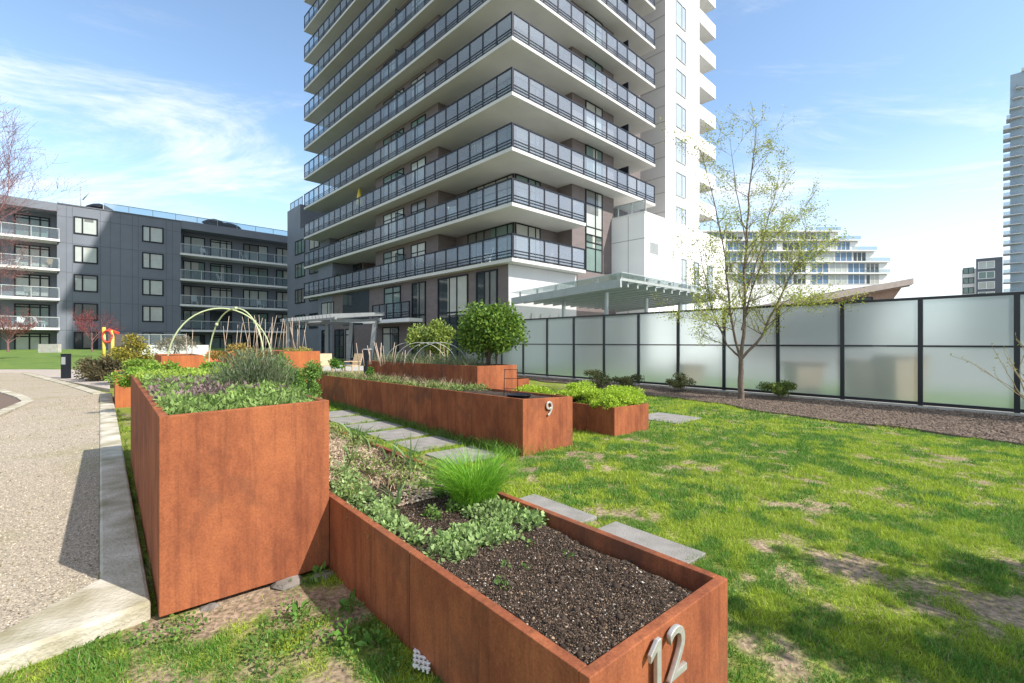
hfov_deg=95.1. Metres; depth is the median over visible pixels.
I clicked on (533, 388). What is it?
lime mound
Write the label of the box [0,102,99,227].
bare tree
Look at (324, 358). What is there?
wooden chair
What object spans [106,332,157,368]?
yellow flower bush
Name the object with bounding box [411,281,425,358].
window
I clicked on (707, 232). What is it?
window
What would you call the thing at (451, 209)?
balcony chair
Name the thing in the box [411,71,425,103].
window
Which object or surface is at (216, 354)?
yellow flower bush
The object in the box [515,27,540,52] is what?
window
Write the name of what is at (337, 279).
potted plant
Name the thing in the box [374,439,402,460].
strap leaf plant
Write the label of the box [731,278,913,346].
timber pavilion
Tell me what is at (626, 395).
lime mound
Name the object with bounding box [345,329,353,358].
window
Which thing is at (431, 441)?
paving slab
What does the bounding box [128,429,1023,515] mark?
lawn grass
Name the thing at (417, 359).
sedge grass
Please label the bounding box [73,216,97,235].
window
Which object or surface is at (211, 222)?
roof parasol
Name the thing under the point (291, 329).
dried stalks
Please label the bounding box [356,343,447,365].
dried stalks
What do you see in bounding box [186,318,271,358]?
dried stalks
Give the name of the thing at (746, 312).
young tree
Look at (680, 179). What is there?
window
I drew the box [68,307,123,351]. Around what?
red maple
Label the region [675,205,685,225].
window
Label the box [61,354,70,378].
bollard
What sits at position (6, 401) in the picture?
planting bed
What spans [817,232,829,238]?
window
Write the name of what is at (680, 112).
window
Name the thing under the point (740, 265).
window
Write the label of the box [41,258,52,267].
balcony chair
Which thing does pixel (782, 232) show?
window
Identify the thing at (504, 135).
window
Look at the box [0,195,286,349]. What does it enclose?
slate apartment block
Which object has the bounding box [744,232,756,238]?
window
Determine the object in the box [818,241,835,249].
window
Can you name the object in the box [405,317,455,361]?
leafy shrub
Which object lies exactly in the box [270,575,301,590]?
stone
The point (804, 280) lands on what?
window
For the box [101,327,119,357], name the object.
play post
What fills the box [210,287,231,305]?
window
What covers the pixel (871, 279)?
window
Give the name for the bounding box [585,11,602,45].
window
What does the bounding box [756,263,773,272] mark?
window
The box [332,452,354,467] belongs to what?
strap leaf plant
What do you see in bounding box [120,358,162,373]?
green herb
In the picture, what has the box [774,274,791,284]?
window
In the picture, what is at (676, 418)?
paving slab
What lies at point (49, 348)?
wall
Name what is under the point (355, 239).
window
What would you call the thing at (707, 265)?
window
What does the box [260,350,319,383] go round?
steel planter
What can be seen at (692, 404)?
lawn grass
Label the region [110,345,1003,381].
ground
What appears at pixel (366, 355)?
bollard
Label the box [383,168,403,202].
window
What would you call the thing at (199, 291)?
window
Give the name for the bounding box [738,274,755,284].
window
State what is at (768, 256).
window
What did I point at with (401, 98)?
window
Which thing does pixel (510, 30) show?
window
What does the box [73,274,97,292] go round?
window
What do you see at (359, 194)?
closed umbrella
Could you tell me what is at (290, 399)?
feathery herb leaves
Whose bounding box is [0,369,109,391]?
walk
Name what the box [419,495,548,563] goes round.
leafy herb patch
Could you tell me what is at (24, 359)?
grass bank
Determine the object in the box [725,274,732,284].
window
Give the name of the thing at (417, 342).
garden hoop
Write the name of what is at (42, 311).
window
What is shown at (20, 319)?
balcony chair
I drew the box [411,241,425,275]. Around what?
window
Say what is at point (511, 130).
apartment tower
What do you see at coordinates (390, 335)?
window
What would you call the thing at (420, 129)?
window
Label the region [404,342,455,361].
garden hoop
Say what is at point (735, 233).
window
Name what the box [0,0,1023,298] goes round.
sky
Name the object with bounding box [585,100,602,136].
window
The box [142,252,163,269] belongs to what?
window
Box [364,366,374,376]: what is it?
leafy herb
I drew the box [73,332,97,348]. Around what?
window
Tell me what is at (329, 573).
stone
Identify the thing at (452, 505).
leafy herb patch
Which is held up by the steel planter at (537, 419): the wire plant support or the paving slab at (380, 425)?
the wire plant support
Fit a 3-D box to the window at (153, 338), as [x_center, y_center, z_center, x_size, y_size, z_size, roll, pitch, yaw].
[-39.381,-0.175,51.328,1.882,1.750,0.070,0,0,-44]
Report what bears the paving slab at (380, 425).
on the lawn at (262, 601)
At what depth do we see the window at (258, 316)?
60.04 m
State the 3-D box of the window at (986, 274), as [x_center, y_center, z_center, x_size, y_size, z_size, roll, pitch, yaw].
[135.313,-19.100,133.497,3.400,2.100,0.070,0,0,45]
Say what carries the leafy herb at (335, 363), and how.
in the steel planter at (537, 419)
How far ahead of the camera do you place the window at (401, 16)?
36.38 m
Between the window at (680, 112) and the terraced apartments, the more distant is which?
the terraced apartments
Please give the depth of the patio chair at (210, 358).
27.31 m
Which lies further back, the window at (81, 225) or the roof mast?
the roof mast
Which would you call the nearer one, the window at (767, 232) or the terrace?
the terrace
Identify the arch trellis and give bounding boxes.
[167,307,271,361]
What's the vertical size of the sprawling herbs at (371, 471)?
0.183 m
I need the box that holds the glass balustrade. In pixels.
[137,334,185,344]
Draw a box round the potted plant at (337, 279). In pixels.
[335,273,343,289]
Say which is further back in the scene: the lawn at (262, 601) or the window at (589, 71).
the window at (589, 71)
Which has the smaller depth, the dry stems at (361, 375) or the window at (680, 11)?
the dry stems at (361, 375)
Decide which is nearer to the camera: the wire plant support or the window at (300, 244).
the wire plant support
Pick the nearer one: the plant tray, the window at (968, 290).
the plant tray
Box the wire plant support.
[504,369,517,390]
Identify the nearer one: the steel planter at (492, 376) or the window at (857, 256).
the steel planter at (492, 376)
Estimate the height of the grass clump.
0.400 m
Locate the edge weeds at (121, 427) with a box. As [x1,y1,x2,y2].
[95,397,153,583]
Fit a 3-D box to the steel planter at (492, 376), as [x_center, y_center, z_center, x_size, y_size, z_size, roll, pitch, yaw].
[-1.913,1.034,11.123,1.000,1.152,5.000,0,0,-41]
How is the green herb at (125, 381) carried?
in the steel planter at (122, 397)
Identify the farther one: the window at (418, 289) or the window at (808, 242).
the window at (808, 242)
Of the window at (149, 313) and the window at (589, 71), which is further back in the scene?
the window at (149, 313)
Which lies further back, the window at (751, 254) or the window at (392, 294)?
the window at (751, 254)
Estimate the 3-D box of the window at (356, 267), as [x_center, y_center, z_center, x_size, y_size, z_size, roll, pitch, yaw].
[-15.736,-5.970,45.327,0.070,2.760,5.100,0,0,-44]
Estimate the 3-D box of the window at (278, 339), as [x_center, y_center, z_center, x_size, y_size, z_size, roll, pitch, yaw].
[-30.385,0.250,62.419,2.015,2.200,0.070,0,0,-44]
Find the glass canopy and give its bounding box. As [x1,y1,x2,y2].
[511,274,715,316]
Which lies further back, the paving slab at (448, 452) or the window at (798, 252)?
the window at (798, 252)
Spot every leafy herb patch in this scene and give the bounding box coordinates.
[329,464,431,546]
[413,460,467,521]
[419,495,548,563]
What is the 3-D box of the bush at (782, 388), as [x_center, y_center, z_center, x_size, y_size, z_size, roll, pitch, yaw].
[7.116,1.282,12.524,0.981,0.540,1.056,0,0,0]
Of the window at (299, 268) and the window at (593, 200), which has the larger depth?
the window at (299, 268)
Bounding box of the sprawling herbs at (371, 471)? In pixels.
[329,420,449,504]
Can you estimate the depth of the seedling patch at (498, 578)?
2.30 m
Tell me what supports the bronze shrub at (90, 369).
on the walk
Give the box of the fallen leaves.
[0,394,99,612]
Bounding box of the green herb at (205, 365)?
[199,360,231,370]
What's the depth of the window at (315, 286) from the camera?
49.37 m
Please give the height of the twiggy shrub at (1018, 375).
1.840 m
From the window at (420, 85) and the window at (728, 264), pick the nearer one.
the window at (420, 85)
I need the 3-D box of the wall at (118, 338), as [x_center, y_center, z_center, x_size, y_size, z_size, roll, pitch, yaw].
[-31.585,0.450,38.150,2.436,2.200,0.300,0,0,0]
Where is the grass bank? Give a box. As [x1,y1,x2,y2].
[0,348,345,368]
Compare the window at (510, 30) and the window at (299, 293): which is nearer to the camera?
the window at (510, 30)
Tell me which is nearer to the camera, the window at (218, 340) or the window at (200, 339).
the window at (200, 339)
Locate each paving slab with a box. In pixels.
[329,410,358,417]
[329,415,379,424]
[345,421,401,430]
[367,427,427,441]
[393,436,461,452]
[425,445,499,463]
[519,494,596,523]
[598,521,705,564]
[649,412,701,423]
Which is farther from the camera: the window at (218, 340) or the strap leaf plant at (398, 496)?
the window at (218, 340)
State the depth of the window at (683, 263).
35.68 m
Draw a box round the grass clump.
[400,442,537,508]
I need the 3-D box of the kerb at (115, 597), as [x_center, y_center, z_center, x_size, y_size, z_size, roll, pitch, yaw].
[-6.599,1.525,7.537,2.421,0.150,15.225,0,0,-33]
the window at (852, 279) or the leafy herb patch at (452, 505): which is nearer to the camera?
the leafy herb patch at (452, 505)
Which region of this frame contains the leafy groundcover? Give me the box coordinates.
[134,366,317,414]
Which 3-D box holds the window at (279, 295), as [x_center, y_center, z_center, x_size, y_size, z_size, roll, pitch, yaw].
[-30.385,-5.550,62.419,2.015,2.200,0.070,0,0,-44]
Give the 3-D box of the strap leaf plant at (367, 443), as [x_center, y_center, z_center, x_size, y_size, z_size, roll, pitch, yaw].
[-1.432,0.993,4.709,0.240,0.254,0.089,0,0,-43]
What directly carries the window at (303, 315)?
in the slate wing
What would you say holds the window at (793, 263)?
in the terraced apartments
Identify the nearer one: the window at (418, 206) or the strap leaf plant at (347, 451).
the strap leaf plant at (347, 451)
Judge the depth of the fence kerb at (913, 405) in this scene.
11.85 m
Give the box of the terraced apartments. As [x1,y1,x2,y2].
[699,230,890,307]
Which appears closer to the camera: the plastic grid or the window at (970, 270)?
the plastic grid
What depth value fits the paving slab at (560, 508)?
4.29 m
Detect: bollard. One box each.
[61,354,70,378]
[363,349,371,373]
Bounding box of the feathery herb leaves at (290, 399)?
[151,382,318,413]
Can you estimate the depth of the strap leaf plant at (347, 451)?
4.42 m
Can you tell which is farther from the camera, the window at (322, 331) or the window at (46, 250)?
the window at (46, 250)
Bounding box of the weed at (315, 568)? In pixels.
[308,561,328,581]
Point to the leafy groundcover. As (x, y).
(187, 380)
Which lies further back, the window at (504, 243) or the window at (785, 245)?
the window at (785, 245)
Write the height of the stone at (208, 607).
0.042 m
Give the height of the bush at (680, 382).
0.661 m
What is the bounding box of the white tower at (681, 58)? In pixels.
[640,0,715,230]
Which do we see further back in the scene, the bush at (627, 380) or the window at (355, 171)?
the window at (355, 171)
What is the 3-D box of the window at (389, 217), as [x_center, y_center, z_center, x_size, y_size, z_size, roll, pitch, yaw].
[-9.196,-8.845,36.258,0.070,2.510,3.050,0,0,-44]
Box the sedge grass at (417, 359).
[373,351,498,365]
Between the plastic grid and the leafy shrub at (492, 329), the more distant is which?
the leafy shrub at (492, 329)
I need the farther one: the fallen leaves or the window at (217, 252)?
the window at (217, 252)
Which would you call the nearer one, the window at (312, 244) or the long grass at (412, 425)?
the long grass at (412, 425)
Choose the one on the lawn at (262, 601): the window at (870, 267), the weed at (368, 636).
the weed at (368, 636)
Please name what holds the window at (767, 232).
in the terraced apartments
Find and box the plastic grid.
[412,645,429,673]
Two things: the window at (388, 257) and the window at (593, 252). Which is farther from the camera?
the window at (388, 257)
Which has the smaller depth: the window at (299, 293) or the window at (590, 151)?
the window at (590, 151)
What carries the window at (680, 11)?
in the white tower at (681, 58)
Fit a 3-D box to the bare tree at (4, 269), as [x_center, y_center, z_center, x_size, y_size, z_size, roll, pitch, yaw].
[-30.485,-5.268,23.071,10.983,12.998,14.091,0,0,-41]
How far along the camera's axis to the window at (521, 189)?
29.47 m
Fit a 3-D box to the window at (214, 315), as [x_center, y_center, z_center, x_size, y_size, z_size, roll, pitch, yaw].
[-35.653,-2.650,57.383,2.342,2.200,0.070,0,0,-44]
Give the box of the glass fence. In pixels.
[464,291,1023,412]
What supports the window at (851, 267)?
in the terraced apartments
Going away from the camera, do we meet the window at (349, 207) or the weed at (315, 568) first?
the weed at (315, 568)
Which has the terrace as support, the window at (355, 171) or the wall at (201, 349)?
the wall at (201, 349)
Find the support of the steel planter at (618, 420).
on the lawn at (262, 601)
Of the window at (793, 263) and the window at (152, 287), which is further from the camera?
the window at (793, 263)
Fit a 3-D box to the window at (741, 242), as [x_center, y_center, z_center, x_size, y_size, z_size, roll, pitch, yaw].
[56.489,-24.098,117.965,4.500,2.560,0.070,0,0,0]
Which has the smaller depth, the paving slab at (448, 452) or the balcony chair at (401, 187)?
the paving slab at (448, 452)
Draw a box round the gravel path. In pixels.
[0,373,99,631]
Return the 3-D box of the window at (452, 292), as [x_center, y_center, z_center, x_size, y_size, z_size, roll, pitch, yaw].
[-3.822,-1.450,29.970,0.070,5.500,3.213,0,0,-44]
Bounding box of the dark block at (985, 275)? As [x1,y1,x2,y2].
[962,257,1002,347]
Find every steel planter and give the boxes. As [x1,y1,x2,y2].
[114,370,130,407]
[131,375,328,616]
[154,354,202,369]
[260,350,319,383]
[307,374,571,455]
[327,426,727,682]
[367,360,516,390]
[518,378,528,387]
[547,393,648,436]
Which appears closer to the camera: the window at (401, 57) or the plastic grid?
the plastic grid
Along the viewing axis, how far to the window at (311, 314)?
49.59 m
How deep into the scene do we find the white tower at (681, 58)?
41.18 m
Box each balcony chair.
[7,256,20,265]
[15,317,24,326]
[23,287,35,296]
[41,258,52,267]
[191,296,197,301]
[398,185,404,195]
[448,206,460,221]
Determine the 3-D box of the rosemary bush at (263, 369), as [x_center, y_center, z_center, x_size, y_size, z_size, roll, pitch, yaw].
[-2.329,0.258,4.234,0.787,0.474,0.741,0,0,0]
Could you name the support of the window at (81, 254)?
in the slate apartment block at (138, 273)
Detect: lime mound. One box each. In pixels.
[515,383,555,394]
[556,386,604,403]
[565,380,596,400]
[589,390,627,409]
[606,385,647,405]
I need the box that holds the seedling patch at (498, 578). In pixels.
[488,525,575,590]
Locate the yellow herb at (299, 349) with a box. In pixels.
[282,346,312,350]
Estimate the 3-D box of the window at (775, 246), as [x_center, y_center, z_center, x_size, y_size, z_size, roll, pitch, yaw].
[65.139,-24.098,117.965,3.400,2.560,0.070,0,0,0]
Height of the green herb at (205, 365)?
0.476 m
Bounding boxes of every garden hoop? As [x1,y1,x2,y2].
[395,342,442,360]
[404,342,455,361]
[413,342,467,364]
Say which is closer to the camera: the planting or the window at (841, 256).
the planting
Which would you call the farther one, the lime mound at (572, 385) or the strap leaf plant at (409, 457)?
the lime mound at (572, 385)
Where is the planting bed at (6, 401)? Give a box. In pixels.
[0,393,20,409]
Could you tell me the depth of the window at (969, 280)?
136.75 m
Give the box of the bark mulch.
[518,375,1023,442]
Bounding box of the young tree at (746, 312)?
[653,99,873,398]
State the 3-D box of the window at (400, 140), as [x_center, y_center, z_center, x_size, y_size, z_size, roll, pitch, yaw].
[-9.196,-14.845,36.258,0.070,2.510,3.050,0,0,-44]
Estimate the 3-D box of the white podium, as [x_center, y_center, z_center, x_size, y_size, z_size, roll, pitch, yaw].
[10.612,-4.150,39.886,13.500,11.400,9.580,0,0,-44]
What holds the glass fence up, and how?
on the fence kerb at (913, 405)
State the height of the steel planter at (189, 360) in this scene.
1.220 m
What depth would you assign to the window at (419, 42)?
33.70 m
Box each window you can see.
[14,214,49,237]
[14,244,49,267]
[14,274,49,297]
[14,303,49,326]
[14,333,49,349]
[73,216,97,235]
[73,245,97,263]
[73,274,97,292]
[73,303,97,320]
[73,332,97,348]
[142,225,163,243]
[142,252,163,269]
[142,279,163,295]
[142,306,163,321]
[142,332,163,344]
[183,236,204,254]
[183,260,204,279]
[183,285,204,304]
[183,310,204,328]
[183,335,204,344]
[210,239,231,257]
[210,263,231,281]
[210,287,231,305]
[210,311,231,329]
[210,335,231,347]
[243,243,267,261]
[243,266,267,284]
[243,289,267,307]
[243,312,267,329]
[243,335,267,347]
[276,248,286,263]
[276,270,286,285]
[276,292,286,308]
[276,314,286,329]
[276,336,285,347]
[295,238,304,255]
[295,262,304,278]
[295,288,304,303]
[295,314,304,328]
[309,240,319,250]
[309,257,319,274]
[309,285,317,301]
[309,313,317,328]
[321,301,333,320]
[321,330,324,353]
[334,329,343,357]
[338,134,361,153]
[338,166,361,187]
[338,201,361,221]
[338,231,361,255]
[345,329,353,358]
[353,263,361,286]
[382,327,398,360]
[383,10,403,42]
[383,48,403,82]
[383,88,403,123]
[383,128,403,162]
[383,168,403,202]
[383,208,403,241]
[383,247,403,281]
[384,285,400,318]
[411,0,423,16]
[411,29,425,60]
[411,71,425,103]
[411,114,425,146]
[411,156,425,189]
[411,199,425,232]
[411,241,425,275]
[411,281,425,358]
[437,274,467,362]
[467,30,510,63]
[467,77,510,115]
[467,126,510,165]
[467,174,513,215]
[467,222,513,265]
[476,269,497,308]
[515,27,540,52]
[515,76,540,105]
[515,126,540,157]
[515,174,540,209]
[515,222,540,261]
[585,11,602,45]
[585,55,602,91]
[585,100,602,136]
[585,144,602,182]
[585,189,602,244]
[585,233,602,273]
[675,0,685,32]
[675,33,685,65]
[675,67,685,98]
[675,102,685,132]
[675,136,685,165]
[675,171,685,199]
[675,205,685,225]
[681,258,686,309]
[694,262,698,308]
[707,232,724,238]
[707,265,712,307]
[725,232,742,238]
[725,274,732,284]
[726,252,742,260]
[727,241,744,249]
[727,264,732,272]
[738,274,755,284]
[739,263,755,272]
[743,252,759,260]
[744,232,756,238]
[748,241,762,249]
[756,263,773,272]
[756,274,773,284]
[761,252,778,260]
[763,232,779,242]
[764,241,776,249]
[774,263,791,272]
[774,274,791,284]
[780,232,797,242]
[780,252,792,260]
[782,241,799,249]
[793,263,805,272]
[793,274,805,284]
[798,232,815,238]
[798,252,815,260]
[800,241,817,249]
[811,263,828,272]
[811,274,828,284]
[816,252,833,260]
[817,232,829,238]
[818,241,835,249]
[829,263,846,272]
[829,274,846,284]
[834,252,851,260]
[837,241,849,249]
[847,263,864,272]
[847,274,864,284]
[853,252,865,260]
[858,297,872,299]
[866,263,878,272]
[866,274,878,284]
[963,267,973,273]
[963,277,973,283]
[963,287,973,293]
[978,260,994,268]
[978,271,994,278]
[978,281,994,288]
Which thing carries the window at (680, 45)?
in the white tower at (681, 58)
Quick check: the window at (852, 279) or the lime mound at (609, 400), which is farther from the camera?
the window at (852, 279)
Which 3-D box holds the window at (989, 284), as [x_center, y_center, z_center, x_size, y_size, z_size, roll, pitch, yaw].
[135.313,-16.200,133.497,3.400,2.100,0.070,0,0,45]
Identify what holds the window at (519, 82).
in the apartment tower at (511, 130)
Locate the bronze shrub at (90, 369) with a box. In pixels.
[71,352,131,380]
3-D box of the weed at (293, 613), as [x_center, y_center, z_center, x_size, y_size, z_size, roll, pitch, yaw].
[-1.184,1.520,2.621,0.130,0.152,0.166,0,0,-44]
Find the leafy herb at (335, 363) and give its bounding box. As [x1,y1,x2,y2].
[328,357,345,373]
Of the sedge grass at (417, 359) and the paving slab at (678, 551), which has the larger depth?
the sedge grass at (417, 359)
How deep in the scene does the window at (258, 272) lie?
60.02 m
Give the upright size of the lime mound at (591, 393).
0.359 m
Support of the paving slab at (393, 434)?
on the lawn at (262, 601)
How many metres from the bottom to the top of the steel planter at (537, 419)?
0.832 m
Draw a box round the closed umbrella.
[356,188,362,205]
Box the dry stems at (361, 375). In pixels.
[320,368,478,389]
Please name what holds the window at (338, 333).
in the apartment tower at (511, 130)
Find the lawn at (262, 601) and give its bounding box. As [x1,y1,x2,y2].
[0,371,1023,682]
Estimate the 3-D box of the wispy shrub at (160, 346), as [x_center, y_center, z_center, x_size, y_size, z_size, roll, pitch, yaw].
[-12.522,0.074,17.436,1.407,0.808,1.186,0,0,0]
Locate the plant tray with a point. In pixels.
(521, 395)
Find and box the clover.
[80,579,421,682]
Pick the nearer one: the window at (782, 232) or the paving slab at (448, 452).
the paving slab at (448, 452)
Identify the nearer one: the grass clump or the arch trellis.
the grass clump
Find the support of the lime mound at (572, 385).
in the steel planter at (618, 420)
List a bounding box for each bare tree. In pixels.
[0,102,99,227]
[0,137,45,318]
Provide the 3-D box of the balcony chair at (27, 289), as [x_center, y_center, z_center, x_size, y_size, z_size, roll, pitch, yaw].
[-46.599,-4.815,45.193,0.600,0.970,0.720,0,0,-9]
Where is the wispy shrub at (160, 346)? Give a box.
[152,334,199,353]
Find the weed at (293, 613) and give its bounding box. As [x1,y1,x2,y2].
[284,599,311,623]
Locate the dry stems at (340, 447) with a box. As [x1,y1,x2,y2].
[329,424,439,495]
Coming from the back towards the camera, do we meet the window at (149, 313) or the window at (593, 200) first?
the window at (149, 313)
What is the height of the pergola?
3.476 m
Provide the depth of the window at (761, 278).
117.97 m
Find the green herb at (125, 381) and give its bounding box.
[103,365,142,388]
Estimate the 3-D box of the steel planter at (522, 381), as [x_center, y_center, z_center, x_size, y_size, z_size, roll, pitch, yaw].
[-0.729,1.220,11.326,0.800,0.780,2.500,0,0,-41]
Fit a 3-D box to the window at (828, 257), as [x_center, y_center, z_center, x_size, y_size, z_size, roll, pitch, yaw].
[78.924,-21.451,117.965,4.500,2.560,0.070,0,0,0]
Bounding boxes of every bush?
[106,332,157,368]
[203,342,266,369]
[205,346,300,387]
[269,351,322,397]
[583,369,613,388]
[611,373,644,386]
[665,372,696,391]
[756,380,796,398]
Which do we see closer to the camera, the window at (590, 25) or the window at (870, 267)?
the window at (590, 25)
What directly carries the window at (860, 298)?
in the timber pavilion
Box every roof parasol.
[86,203,111,209]
[202,219,223,224]
[216,223,240,228]
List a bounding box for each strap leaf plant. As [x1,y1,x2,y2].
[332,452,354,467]
[339,422,374,444]
[340,440,360,455]
[360,430,379,449]
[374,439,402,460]
[378,481,406,504]
[388,432,424,469]
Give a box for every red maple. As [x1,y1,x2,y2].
[0,307,40,351]
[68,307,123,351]
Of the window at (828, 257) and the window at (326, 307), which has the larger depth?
the window at (828, 257)
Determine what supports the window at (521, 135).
in the apartment tower at (511, 130)
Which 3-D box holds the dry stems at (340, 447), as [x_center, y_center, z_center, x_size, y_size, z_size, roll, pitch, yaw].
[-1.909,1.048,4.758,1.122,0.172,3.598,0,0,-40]
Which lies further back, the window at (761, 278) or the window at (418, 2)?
the window at (761, 278)
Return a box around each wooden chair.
[320,353,333,372]
[344,353,362,373]
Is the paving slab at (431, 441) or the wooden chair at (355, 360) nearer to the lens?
the paving slab at (431, 441)
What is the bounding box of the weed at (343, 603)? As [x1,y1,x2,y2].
[339,588,355,613]
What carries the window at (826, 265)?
in the terraced apartments
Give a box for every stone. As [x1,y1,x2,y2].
[199,602,219,611]
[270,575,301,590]
[312,570,333,580]
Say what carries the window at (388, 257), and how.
in the apartment tower at (511, 130)
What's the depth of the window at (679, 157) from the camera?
41.35 m
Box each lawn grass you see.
[119,388,926,432]
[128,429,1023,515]
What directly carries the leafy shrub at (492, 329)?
on the steel planter at (492, 376)
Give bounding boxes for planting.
[318,370,490,390]
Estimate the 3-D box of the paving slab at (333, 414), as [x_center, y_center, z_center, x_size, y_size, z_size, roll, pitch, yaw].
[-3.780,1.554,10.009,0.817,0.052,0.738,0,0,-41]
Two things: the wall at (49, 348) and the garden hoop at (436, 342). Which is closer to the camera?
the garden hoop at (436, 342)
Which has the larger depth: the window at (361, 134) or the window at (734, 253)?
the window at (734, 253)
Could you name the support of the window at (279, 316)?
in the slate apartment block at (138, 273)
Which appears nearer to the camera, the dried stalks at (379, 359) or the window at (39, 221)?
the dried stalks at (379, 359)
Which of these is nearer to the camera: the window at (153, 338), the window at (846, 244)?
the window at (153, 338)
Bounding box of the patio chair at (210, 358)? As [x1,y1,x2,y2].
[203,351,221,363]
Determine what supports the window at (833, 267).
in the terraced apartments
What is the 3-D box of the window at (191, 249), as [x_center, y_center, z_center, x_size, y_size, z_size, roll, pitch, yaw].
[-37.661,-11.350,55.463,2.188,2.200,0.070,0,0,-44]
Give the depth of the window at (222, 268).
57.41 m
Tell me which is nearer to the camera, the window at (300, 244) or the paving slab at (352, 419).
the paving slab at (352, 419)
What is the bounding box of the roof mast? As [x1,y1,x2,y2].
[80,186,89,205]
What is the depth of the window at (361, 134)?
45.29 m
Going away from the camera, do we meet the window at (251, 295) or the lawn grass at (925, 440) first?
the lawn grass at (925, 440)
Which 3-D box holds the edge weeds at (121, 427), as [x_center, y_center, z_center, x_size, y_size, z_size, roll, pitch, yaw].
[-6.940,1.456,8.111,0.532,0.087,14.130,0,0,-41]
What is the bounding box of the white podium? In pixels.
[611,199,725,345]
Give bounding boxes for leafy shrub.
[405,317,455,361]
[451,298,529,365]
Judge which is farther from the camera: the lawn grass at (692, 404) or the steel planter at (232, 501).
the lawn grass at (692, 404)
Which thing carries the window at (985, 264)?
in the dark block at (985, 275)
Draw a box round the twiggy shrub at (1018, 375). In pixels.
[950,332,1023,398]
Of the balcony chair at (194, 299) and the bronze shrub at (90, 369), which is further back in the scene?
the balcony chair at (194, 299)
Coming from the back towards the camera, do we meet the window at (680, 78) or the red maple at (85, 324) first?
the window at (680, 78)
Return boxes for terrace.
[231,364,362,370]
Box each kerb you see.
[0,389,33,416]
[0,393,150,675]
[22,373,103,393]
[518,374,1023,415]
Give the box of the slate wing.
[287,196,352,357]
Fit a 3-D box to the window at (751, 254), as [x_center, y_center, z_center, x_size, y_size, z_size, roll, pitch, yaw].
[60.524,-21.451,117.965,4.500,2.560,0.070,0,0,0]
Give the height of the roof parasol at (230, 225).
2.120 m
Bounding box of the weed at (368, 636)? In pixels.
[355,628,389,649]
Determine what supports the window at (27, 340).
in the slate apartment block at (138, 273)
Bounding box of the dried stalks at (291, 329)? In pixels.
[242,315,306,353]
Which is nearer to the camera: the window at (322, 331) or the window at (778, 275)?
the window at (322, 331)
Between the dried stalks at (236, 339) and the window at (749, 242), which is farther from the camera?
the window at (749, 242)
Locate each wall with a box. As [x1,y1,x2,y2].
[38,344,60,352]
[108,334,140,353]
[142,345,208,355]
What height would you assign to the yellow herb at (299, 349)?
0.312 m
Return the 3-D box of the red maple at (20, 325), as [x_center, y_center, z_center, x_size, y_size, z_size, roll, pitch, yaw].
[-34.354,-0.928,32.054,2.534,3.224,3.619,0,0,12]
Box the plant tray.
[506,393,531,398]
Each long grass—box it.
[325,398,520,457]
[454,433,576,461]
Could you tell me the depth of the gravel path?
4.43 m
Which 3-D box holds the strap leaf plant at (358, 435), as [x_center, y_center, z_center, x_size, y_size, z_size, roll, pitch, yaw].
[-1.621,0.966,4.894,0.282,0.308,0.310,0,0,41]
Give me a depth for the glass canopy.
24.67 m
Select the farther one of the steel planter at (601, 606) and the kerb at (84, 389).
the kerb at (84, 389)
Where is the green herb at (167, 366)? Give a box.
[141,359,180,370]
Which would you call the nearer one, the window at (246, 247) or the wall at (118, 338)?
the wall at (118, 338)
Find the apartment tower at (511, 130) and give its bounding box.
[304,0,654,362]
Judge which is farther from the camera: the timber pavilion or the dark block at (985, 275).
the dark block at (985, 275)
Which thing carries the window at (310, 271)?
in the slate wing
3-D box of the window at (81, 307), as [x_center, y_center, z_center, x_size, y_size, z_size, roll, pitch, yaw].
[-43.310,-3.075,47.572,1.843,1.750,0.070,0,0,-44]
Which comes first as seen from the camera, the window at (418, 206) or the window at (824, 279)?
the window at (418, 206)
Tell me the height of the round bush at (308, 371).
1.025 m
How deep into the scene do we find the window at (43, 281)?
46.27 m
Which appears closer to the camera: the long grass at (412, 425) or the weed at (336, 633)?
the weed at (336, 633)
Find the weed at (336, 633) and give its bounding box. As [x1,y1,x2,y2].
[328,617,361,643]
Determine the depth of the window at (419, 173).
33.70 m
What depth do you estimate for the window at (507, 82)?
30.35 m
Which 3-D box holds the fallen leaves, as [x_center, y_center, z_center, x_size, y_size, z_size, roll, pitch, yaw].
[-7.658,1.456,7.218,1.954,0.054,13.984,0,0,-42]
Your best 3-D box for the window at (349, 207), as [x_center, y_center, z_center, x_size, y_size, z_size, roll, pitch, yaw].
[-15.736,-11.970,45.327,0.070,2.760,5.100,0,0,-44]
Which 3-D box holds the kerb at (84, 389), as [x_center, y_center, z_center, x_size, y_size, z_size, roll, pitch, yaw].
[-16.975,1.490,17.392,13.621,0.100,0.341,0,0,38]
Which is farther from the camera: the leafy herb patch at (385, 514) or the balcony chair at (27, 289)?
the balcony chair at (27, 289)
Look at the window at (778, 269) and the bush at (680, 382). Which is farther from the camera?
the window at (778, 269)

